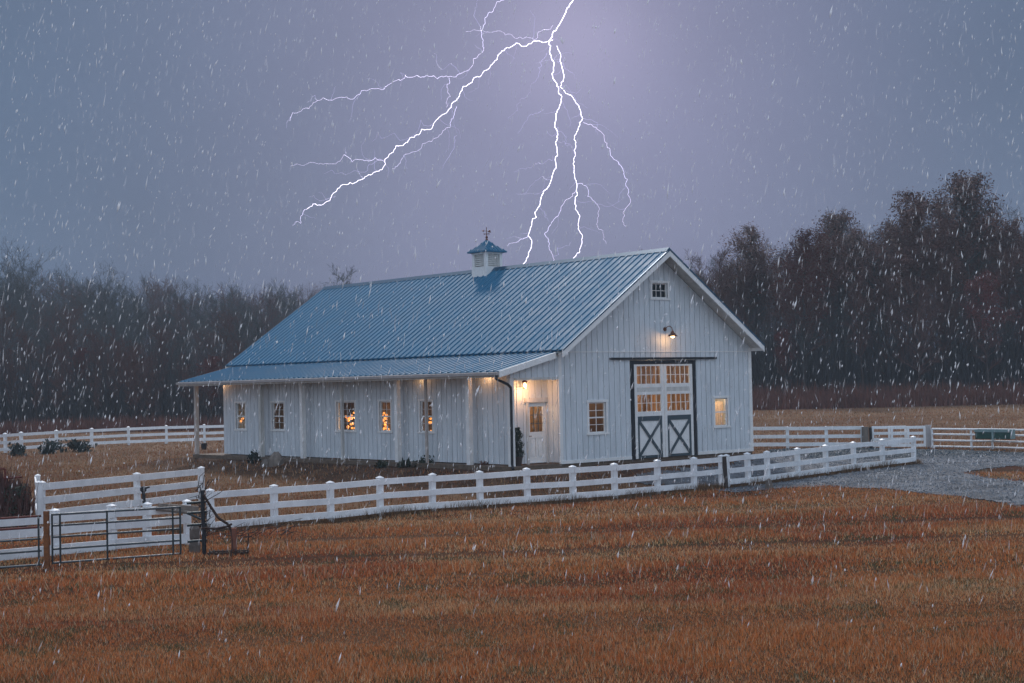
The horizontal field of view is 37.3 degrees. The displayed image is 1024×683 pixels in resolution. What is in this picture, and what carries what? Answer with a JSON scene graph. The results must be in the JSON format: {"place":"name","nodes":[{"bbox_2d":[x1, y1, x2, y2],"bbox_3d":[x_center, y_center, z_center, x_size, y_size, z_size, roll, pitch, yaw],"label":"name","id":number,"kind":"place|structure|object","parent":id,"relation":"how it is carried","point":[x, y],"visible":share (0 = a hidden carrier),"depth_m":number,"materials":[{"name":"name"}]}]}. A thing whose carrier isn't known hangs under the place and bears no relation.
{"place":"outdoors","nodes":[
{"label":"outdoors","id":0,"kind":"place"},
{"bbox_2d":[0,412,223,434],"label":"tall grass","id":1,"kind":"structure","parent":0,"point":[121,422],"depth_m":129.67,"materials":[{"name":"brown plant"}]},
{"bbox_2d":[290,0,630,263],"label":"lightning bolt","id":2,"kind":"object","parent":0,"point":[519,131],"visible":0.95,"depth_m":640.70,"materials":[{"name":"white"}]},
{"bbox_2d":[0,399,1023,682],"bbox_3d":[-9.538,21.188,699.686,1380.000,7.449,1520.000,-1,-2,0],"label":"ground","id":3,"kind":"structure","parent":0,"point":[290,477],"depth_m":35.65,"materials":[{"name":"brown plant"}]},
{"bbox_2d":[0,302,35,393],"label":"bare tree","id":4,"kind":"object","parent":3,"relation":"on","point":[9,331],"visible":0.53,"depth_m":160.06,"materials":[{"name":"brown plant"}]},
{"bbox_2d":[0,460,38,527],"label":"brush heap","id":5,"kind":"object","parent":3,"relation":"on","point":[14,501],"visible":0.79,"depth_m":46.57,"materials":[{"name":"brown plant"}]},
{"bbox_2d":[0,271,38,398],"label":"bare tree","id":6,"kind":"object","parent":3,"relation":"on","point":[8,299],"visible":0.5,"depth_m":228.18,"materials":[{"name":"brown plant"}]},
{"bbox_2d":[0,515,41,568],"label":"tube gate","id":7,"kind":"structure","parent":3,"relation":"on","point":[38,526],"depth_m":35.81,"materials":[{"name":"grey metal"}]},
{"bbox_2d":[8,272,49,392],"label":"slender tree","id":8,"kind":"object","parent":3,"relation":"on","point":[28,307],"visible":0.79,"depth_m":224.41,"materials":[{"name":"brown plant"}]},
{"bbox_2d":[0,236,64,377],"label":"bare tree","id":9,"kind":"object","parent":3,"relation":"on","point":[17,275],"visible":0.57,"depth_m":231.19,"materials":[{"name":"grey plant"}]},
{"bbox_2d":[1,270,65,379],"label":"bare tree","id":10,"kind":"object","parent":3,"relation":"on","point":[53,286],"visible":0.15,"depth_m":240.57,"materials":[{"name":"brown plant"}]},
{"bbox_2d":[8,292,66,382],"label":"bare tree","id":11,"kind":"object","parent":3,"relation":"on","point":[55,308],"visible":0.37,"depth_m":227.87,"materials":[{"name":"brown plant"}]},
{"bbox_2d":[43,511,49,567],"bbox_3d":[-11.012,4.738,35.882,0.120,1.440,0.100,-1,-2,0],"label":"gate post","id":12,"kind":"object","parent":3,"relation":"on","point":[46,530],"visible":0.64,"depth_m":35.84,"materials":[{"name":"wood"}]},
{"bbox_2d":[24,290,78,380],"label":"bare tree","id":13,"kind":"object","parent":3,"relation":"on","point":[52,308],"visible":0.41,"depth_m":221.70,"materials":[{"name":"brown plant"}]},
{"bbox_2d":[38,332,80,414],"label":"bare tree","id":14,"kind":"object","parent":3,"relation":"on","point":[59,356],"visible":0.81,"depth_m":142.25,"materials":[{"name":"brown plant"}]},
{"bbox_2d":[36,265,84,371],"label":"bare tree","id":15,"kind":"object","parent":3,"relation":"on","point":[64,294],"visible":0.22,"depth_m":244.30,"materials":[{"name":"brown plant"}]},
{"bbox_2d":[36,279,99,369],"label":"bare tree","id":16,"kind":"object","parent":3,"relation":"on","point":[70,302],"visible":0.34,"depth_m":227.42,"materials":[{"name":"brown plant"}]},
{"bbox_2d":[43,301,102,386],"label":"bare tree","id":17,"kind":"object","parent":3,"relation":"on","point":[67,325],"visible":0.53,"depth_m":156.85,"materials":[{"name":"brown plant"}]},
{"bbox_2d":[55,438,101,452],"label":"hedge shrub","id":18,"kind":"object","parent":3,"relation":"on","point":[74,444],"visible":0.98,"depth_m":95.95,"materials":[{"name":"green plant"}]},
{"bbox_2d":[67,347,92,404],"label":"red leaved tree","id":19,"kind":"object","parent":3,"relation":"on","point":[81,358],"visible":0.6,"depth_m":144.51,"materials":[{"name":"brown plant"}]},
{"bbox_2d":[65,276,116,369],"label":"slender tree","id":20,"kind":"object","parent":3,"relation":"on","point":[78,301],"visible":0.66,"depth_m":221.61,"materials":[{"name":"brown plant"}]},
{"bbox_2d":[79,330,109,412],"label":"slender tree","id":21,"kind":"object","parent":3,"relation":"on","point":[93,358],"visible":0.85,"depth_m":142.09,"materials":[{"name":"brown plant"}]},
{"bbox_2d":[0,499,191,560],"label":"board fence","id":22,"kind":"object","parent":3,"relation":"on","point":[112,527],"visible":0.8,"depth_m":38.77,"materials":[{"name":"white paint"}]},
{"bbox_2d":[156,503,200,519],"bbox_3d":[-8.861,4.523,40.334,1.224,0.463,0.250,-1,-2,0],"label":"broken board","id":23,"kind":"object","parent":22,"relation":"attached to","point":[185,509],"visible":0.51,"depth_m":40.32,"materials":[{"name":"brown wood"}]},
{"bbox_2d":[69,260,149,379],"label":"bare tree","id":24,"kind":"object","parent":3,"relation":"on","point":[97,302],"visible":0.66,"depth_m":221.55,"materials":[{"name":"grey plant"}]},
{"bbox_2d":[0,424,223,452],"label":"board fence","id":25,"kind":"object","parent":3,"relation":"on","point":[91,437],"visible":0.71,"depth_m":103.84,"materials":[{"name":"white paint"}]},
{"bbox_2d":[51,506,181,563],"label":"tube gate","id":26,"kind":"structure","parent":3,"relation":"on","point":[106,533],"depth_m":36.71,"materials":[{"name":"black metal"}]},
{"bbox_2d":[104,340,130,418],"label":"slender tree","id":27,"kind":"object","parent":3,"relation":"on","point":[121,364],"visible":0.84,"depth_m":138.79,"materials":[{"name":"brown plant"}]},
{"bbox_2d":[99,286,135,356],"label":"slender tree","id":28,"kind":"object","parent":3,"relation":"on","point":[114,296],"visible":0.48,"depth_m":225.74,"materials":[{"name":"brown plant"}]},
{"bbox_2d":[37,466,204,514],"bbox_3d":[-13.438,5.377,53.097,0.304,1.542,8.533,-2,-2,26],"label":"board fence","id":29,"kind":"object","parent":3,"relation":"on","point":[136,478],"visible":0.88,"depth_m":52.61,"materials":[{"name":"white paint"}]},
{"bbox_2d":[101,338,146,405],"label":"bare tree","id":30,"kind":"object","parent":3,"relation":"on","point":[133,346],"visible":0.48,"depth_m":142.44,"materials":[{"name":"brown plant"}]},
{"bbox_2d":[96,277,152,368],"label":"bare tree","id":31,"kind":"object","parent":3,"relation":"on","point":[139,306],"visible":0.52,"depth_m":228.06,"materials":[{"name":"brown plant"}]},
{"bbox_2d":[117,342,154,426],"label":"bare tree","id":32,"kind":"object","parent":3,"relation":"on","point":[131,372],"visible":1,"depth_m":133.38,"materials":[{"name":"brown plant"}]},
{"bbox_2d":[0,311,272,428],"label":"underbrush","id":33,"kind":"object","parent":3,"relation":"on","point":[67,409],"visible":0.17,"depth_m":141.49,"materials":[{"name":"brown plant"}]},
{"bbox_2d":[117,292,163,377],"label":"bare tree","id":34,"kind":"object","parent":3,"relation":"on","point":[139,320],"visible":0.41,"depth_m":228.90,"materials":[{"name":"brown plant"}]},
{"bbox_2d":[137,353,169,420],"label":"bare tree","id":35,"kind":"object","parent":3,"relation":"on","point":[148,388],"visible":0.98,"depth_m":134.83,"materials":[{"name":"brown plant"}]},
{"bbox_2d":[132,301,175,383],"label":"bare tree","id":36,"kind":"object","parent":3,"relation":"on","point":[158,312],"visible":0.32,"depth_m":227.73,"materials":[{"name":"brown plant"}]},
{"bbox_2d":[136,321,178,410],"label":"bare tree","id":37,"kind":"object","parent":3,"relation":"on","point":[161,348],"visible":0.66,"depth_m":143.97,"materials":[{"name":"brown plant"}]},
{"bbox_2d":[135,274,185,359],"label":"bare tree","id":38,"kind":"object","parent":3,"relation":"on","point":[169,288],"visible":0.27,"depth_m":246.82,"materials":[{"name":"brown plant"}]},
{"bbox_2d":[158,321,197,397],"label":"bare tree","id":39,"kind":"object","parent":3,"relation":"on","point":[179,341],"visible":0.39,"depth_m":155.86,"materials":[{"name":"brown plant"}]},
{"bbox_2d":[154,276,213,382],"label":"bare tree","id":40,"kind":"object","parent":3,"relation":"on","point":[171,315],"visible":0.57,"depth_m":226.39,"materials":[{"name":"brown plant"}]},
{"bbox_2d":[162,290,220,375],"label":"bare tree","id":41,"kind":"object","parent":3,"relation":"on","point":[183,313],"visible":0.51,"depth_m":225.72,"materials":[{"name":"brown plant"}]},
{"bbox_2d":[189,526,200,552],"bbox_3d":[-8.021,5.025,38.360,0.291,0.750,0.295,-1,-2,0],"label":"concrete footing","id":42,"kind":"object","parent":3,"relation":"on","point":[194,532],"visible":0.7,"depth_m":38.25,"materials":[{"name":"grey concrete"}]},
{"bbox_2d":[187,490,206,554],"bbox_3d":[-7.823,4.552,37.624,0.484,1.722,0.110,-1,-2,0],"label":"gate post","id":43,"kind":"object","parent":3,"relation":"on","point":[203,540],"visible":0.92,"depth_m":37.60,"materials":[{"name":"black metal"}]},
{"bbox_2d":[180,298,213,404],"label":"bare tree","id":44,"kind":"object","parent":3,"relation":"on","point":[195,323],"visible":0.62,"depth_m":221.12,"materials":[{"name":"grey plant"}]},
{"bbox_2d":[182,279,232,371],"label":"bare tree","id":45,"kind":"object","parent":3,"relation":"on","point":[197,307],"visible":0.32,"depth_m":244.66,"materials":[{"name":"brown plant"}]},
{"bbox_2d":[195,356,222,421],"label":"red leaved tree","id":46,"kind":"object","parent":3,"relation":"on","point":[207,370],"visible":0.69,"depth_m":132.76,"materials":[{"name":"brown plant"}]},
{"bbox_2d":[194,292,228,358],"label":"slender tree","id":47,"kind":"object","parent":3,"relation":"on","point":[214,312],"visible":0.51,"depth_m":226.50,"materials":[{"name":"brown plant"}]},
{"bbox_2d":[191,307,247,367],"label":"bare tree","id":48,"kind":"object","parent":3,"relation":"on","point":[228,332],"visible":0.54,"depth_m":159.66,"materials":[{"name":"brown plant"}]},
{"bbox_2d":[199,284,246,363],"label":"bare tree","id":49,"kind":"object","parent":3,"relation":"on","point":[234,299],"visible":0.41,"depth_m":227.85,"materials":[{"name":"brown plant"}]},
{"bbox_2d":[202,494,249,556],"bbox_3d":[-7.085,4.539,37.502,1.169,1.540,0.631,-1,-2,-3],"label":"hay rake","id":50,"kind":"object","parent":3,"relation":"on","point":[233,535],"visible":0.96,"depth_m":37.53,"materials":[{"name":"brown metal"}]},
{"bbox_2d":[207,291,258,363],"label":"bare tree","id":51,"kind":"object","parent":3,"relation":"on","point":[236,311],"visible":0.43,"depth_m":224.41,"materials":[{"name":"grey plant"}]},
{"bbox_2d":[187,475,313,538],"bbox_3d":[-7.270,4.524,41.640,3.567,1.970,0.577,-1,-2,0],"label":"bare vine","id":52,"kind":"object","parent":3,"relation":"on","point":[207,520],"visible":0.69,"depth_m":41.61,"materials":[{"name":"brown plant"}]},
{"bbox_2d":[240,285,288,344],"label":"bare tree","id":53,"kind":"object","parent":3,"relation":"on","point":[267,319],"visible":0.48,"depth_m":226.37,"materials":[{"name":"brown plant"}]},
{"bbox_2d":[205,455,723,531],"bbox_3d":[-0.468,5.031,50.349,21.471,1.590,0.799,0,-2,-38],"label":"board fence","id":54,"kind":"object","parent":3,"relation":"on","point":[380,496],"visible":0.96,"depth_m":49.14,"materials":[{"name":"white paint"}]},
{"bbox_2d":[176,227,764,470],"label":"barn","id":55,"kind":"structure","parent":3,"relation":"on","point":[705,396],"depth_m":65.63,"materials":[{"name":"white wood"}]},
{"bbox_2d":[334,400,356,431],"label":"window","id":56,"kind":"structure","parent":55,"relation":"in","point":[345,401],"depth_m":68.20,"materials":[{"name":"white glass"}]},
{"bbox_2d":[377,399,392,432],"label":"window","id":57,"kind":"structure","parent":55,"relation":"in","point":[379,401],"depth_m":65.99,"materials":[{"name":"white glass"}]},
{"bbox_2d":[528,402,545,462],"bbox_3d":[0.994,3.638,60.495,0.960,2.410,0.124,0,-2,-41],"label":"entry door","id":58,"kind":"structure","parent":55,"relation":"in","point":[537,448],"depth_m":60.55,"materials":[{"name":"wood"}]},
{"bbox_2d":[586,399,609,434],"bbox_3d":[3.459,3.085,61.743,1.260,1.420,0.170,0,-2,-41],"label":"window","id":59,"kind":"structure","parent":55,"relation":"in","point":[605,402],"depth_m":61.79,"materials":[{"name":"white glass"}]},
{"bbox_2d":[634,364,665,458],"bbox_3d":[5.777,2.924,63.693,1.770,3.935,0.086,0,-2,-41],"label":"sliding door","id":60,"kind":"structure","parent":55,"relation":"in","point":[649,425],"depth_m":63.67,"materials":[{"name":"wood"}]},
{"bbox_2d":[663,364,693,456],"bbox_3d":[7.133,2.929,64.846,1.770,3.935,0.086,0,-2,-41],"label":"sliding door","id":61,"kind":"structure","parent":55,"relation":"in","point":[675,445],"depth_m":64.83,"materials":[{"name":"wood"}]},
{"bbox_2d":[712,395,730,427],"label":"window","id":62,"kind":"structure","parent":55,"relation":"in","point":[718,411],"depth_m":66.88,"materials":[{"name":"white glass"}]},
{"bbox_2d":[0,571,1023,682],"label":"grass","id":63,"kind":"structure","parent":3,"relation":"on","point":[1006,635],"depth_m":24.19,"materials":[{"name":"brown plant"}]},
{"bbox_2d":[0,403,1023,541],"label":"pasture grass","id":64,"kind":"structure","parent":3,"relation":"on","point":[230,516],"depth_m":79.50,"materials":[{"name":"brown plant"}]},
{"bbox_2d":[703,242,743,307],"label":"slender tree","id":65,"kind":"object","parent":3,"relation":"on","point":[718,273],"visible":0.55,"depth_m":148.95,"materials":[{"name":"brown plant"}]},
{"bbox_2d":[706,265,747,320],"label":"autumn tree","id":66,"kind":"object","parent":3,"relation":"on","point":[724,302],"visible":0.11,"depth_m":164.22,"materials":[{"name":"brown plant"}]},
{"bbox_2d":[726,248,777,372],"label":"autumn tree","id":67,"kind":"object","parent":3,"relation":"on","point":[756,297],"visible":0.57,"depth_m":149.80,"materials":[{"name":"brown plant"}]},
{"bbox_2d":[714,221,792,333],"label":"autumn tree","id":68,"kind":"object","parent":3,"relation":"on","point":[746,276],"visible":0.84,"depth_m":149.01,"materials":[{"name":"brown plant"}]},
{"bbox_2d":[771,328,795,393],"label":"red leaved tree","id":69,"kind":"object","parent":3,"relation":"on","point":[782,351],"visible":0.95,"depth_m":140.59,"materials":[{"name":"brown plant"}]},
{"bbox_2d":[773,257,812,379],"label":"slender tree","id":70,"kind":"object","parent":3,"relation":"on","point":[792,308],"visible":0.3,"depth_m":145.89,"materials":[{"name":"brown plant"}]},
{"bbox_2d":[769,249,819,361],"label":"red leaved tree","id":71,"kind":"object","parent":3,"relation":"on","point":[783,277],"visible":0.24,"depth_m":159.67,"materials":[{"name":"brown plant"}]},
{"bbox_2d":[758,227,839,384],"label":"red leaved tree","id":72,"kind":"object","parent":3,"relation":"on","point":[801,246],"visible":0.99,"depth_m":140.84,"materials":[{"name":"brown plant"}]},
{"bbox_2d":[789,309,814,394],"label":"slender tree","id":73,"kind":"object","parent":3,"relation":"on","point":[803,348],"visible":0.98,"depth_m":139.53,"materials":[{"name":"brown plant"}]},
{"bbox_2d":[753,426,863,448],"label":"board fence","id":74,"kind":"object","parent":3,"relation":"on","point":[787,436],"visible":0.55,"depth_m":81.98,"materials":[{"name":"white paint"}]},
{"bbox_2d":[724,436,916,486],"bbox_3d":[13.071,5.007,62.599,0.311,1.659,14.979,-3,-2,42],"label":"board fence","id":75,"kind":"object","parent":3,"relation":"on","point":[748,468],"visible":0.93,"depth_m":61.64,"materials":[{"name":"white paint"}]},
{"bbox_2d":[810,284,840,383],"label":"slender tree","id":76,"kind":"object","parent":3,"relation":"on","point":[825,325],"visible":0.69,"depth_m":142.53,"materials":[{"name":"brown plant"}]},
{"bbox_2d":[793,230,860,371],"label":"autumn tree","id":77,"kind":"object","parent":3,"relation":"on","point":[839,274],"visible":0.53,"depth_m":146.42,"materials":[{"name":"brown plant"}]},
{"bbox_2d":[808,209,877,380],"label":"autumn tree","id":78,"kind":"object","parent":3,"relation":"on","point":[836,224],"visible":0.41,"depth_m":148.16,"materials":[{"name":"brown plant"}]},
{"bbox_2d":[825,287,861,387],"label":"slender tree","id":79,"kind":"object","parent":3,"relation":"on","point":[844,337],"visible":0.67,"depth_m":145.38,"materials":[{"name":"grey plant"}]},
{"bbox_2d":[837,271,885,394],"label":"slender tree","id":80,"kind":"object","parent":3,"relation":"on","point":[857,319],"visible":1,"depth_m":139.15,"materials":[{"name":"brown plant"}]},
{"bbox_2d":[841,240,891,375],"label":"autumn tree","id":81,"kind":"object","parent":3,"relation":"on","point":[858,254],"visible":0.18,"depth_m":151.03,"materials":[{"name":"brown plant"}]},
{"bbox_2d":[722,281,1023,394],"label":"underbrush","id":82,"kind":"object","parent":3,"relation":"on","point":[958,358],"visible":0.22,"depth_m":142.46,"materials":[{"name":"brown plant"}]},
{"bbox_2d":[846,243,904,388],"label":"autumn tree","id":83,"kind":"object","parent":3,"relation":"on","point":[876,260],"visible":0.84,"depth_m":145.12,"materials":[{"name":"brown plant"}]},
{"bbox_2d":[857,269,909,386],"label":"bare tree","id":84,"kind":"object","parent":3,"relation":"on","point":[886,315],"visible":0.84,"depth_m":144.08,"materials":[{"name":"brown plant"}]},
{"bbox_2d":[752,376,1023,410],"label":"tall grass","id":85,"kind":"structure","parent":3,"relation":"on","point":[944,395],"depth_m":132.50,"materials":[{"name":"brown plant"}]},
{"bbox_2d":[887,294,917,383],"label":"slender tree","id":86,"kind":"object","parent":3,"relation":"on","point":[902,348],"visible":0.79,"depth_m":141.97,"materials":[{"name":"brown plant"}]},
{"bbox_2d":[890,426,925,446],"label":"field gate","id":87,"kind":"structure","parent":3,"relation":"on","point":[908,433],"depth_m":80.53,"materials":[{"name":"white paint"}]},
{"bbox_2d":[891,252,933,379],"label":"autumn tree","id":88,"kind":"object","parent":3,"relation":"on","point":[906,300],"visible":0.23,"depth_m":150.28,"materials":[{"name":"brown plant"}]},
{"bbox_2d":[876,274,949,389],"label":"bare tree","id":89,"kind":"object","parent":3,"relation":"on","point":[918,309],"visible":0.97,"depth_m":139.06,"materials":[{"name":"brown plant"}]},
{"bbox_2d":[871,187,964,383],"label":"autumn tree","id":90,"kind":"object","parent":3,"relation":"on","point":[912,219],"visible":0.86,"depth_m":146.22,"materials":[{"name":"brown plant"}]},
{"bbox_2d":[918,296,950,384],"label":"slender tree","id":91,"kind":"object","parent":3,"relation":"on","point":[928,318],"visible":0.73,"depth_m":141.47,"materials":[{"name":"brown plant"}]},
{"bbox_2d":[911,222,976,383],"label":"autumn tree","id":92,"kind":"object","parent":3,"relation":"on","point":[940,277],"visible":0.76,"depth_m":146.60,"materials":[{"name":"brown plant"}]},
{"bbox_2d":[930,283,967,381],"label":"slender tree","id":93,"kind":"object","parent":3,"relation":"on","point":[948,307],"visible":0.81,"depth_m":143.94,"materials":[{"name":"brown plant"}]},
{"bbox_2d":[919,169,1006,374],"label":"autumn tree","id":94,"kind":"object","parent":3,"relation":"on","point":[969,186],"visible":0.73,"depth_m":147.21,"materials":[{"name":"brown plant"}]},
{"bbox_2d":[944,279,984,382],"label":"slender tree","id":95,"kind":"object","parent":3,"relation":"on","point":[963,321],"visible":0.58,"depth_m":144.53,"materials":[{"name":"brown plant"}]},
{"bbox_2d":[931,428,1023,448],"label":"fence","id":96,"kind":"object","parent":3,"relation":"on","point":[992,446],"visible":0.84,"depth_m":78.83,"materials":[{"name":"white paint"}]},
{"bbox_2d":[974,429,1014,439],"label":"feed trough","id":97,"kind":"object","parent":96,"relation":"attached to","point":[992,434],"visible":0.97,"depth_m":77.15,"materials":[{"name":"green plastic"}]},
{"bbox_2d":[948,174,1011,351],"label":"slender tree","id":98,"kind":"object","parent":3,"relation":"on","point":[978,262],"visible":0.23,"depth_m":149.71,"materials":[{"name":"brown plant"}]},
{"bbox_2d":[959,269,1018,388],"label":"red leaved tree","id":99,"kind":"object","parent":3,"relation":"on","point":[981,284],"visible":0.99,"depth_m":138.78,"materials":[{"name":"brown plant"}]},
{"bbox_2d":[976,214,1023,385],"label":"autumn tree","id":100,"kind":"object","parent":3,"relation":"on","point":[1005,275],"visible":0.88,"depth_m":147.17,"materials":[{"name":"brown plant"}]},
{"bbox_2d":[0,0,1023,681],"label":"rain","id":101,"kind":"object","parent":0,"point":[490,290],"visible":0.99,"depth_m":38.15,"materials":[{"name":"white liquid"}]},
{"bbox_2d":[0,0,1023,394],"label":"sky","id":102,"kind":"structure","parent":0,"point":[144,52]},
{"bbox_2d":[515,427,524,465],"bbox_3d":[0.211,4.090,59.235,0.637,1.537,0.592,-1,-2,0],"label":"potted plant","id":103,"kind":"object","parent":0,"point":[519,452],"visible":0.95,"depth_m":59.14,"materials":[{"name":"green plant"}]},
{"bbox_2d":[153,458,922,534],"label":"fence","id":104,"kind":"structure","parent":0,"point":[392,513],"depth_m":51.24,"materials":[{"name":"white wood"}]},
{"bbox_2d":[636,447,1023,504],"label":"gravel road","id":105,"kind":"structure","parent":0,"point":[813,466],"depth_m":61.05,"materials":[{"name":"grey gravel"}]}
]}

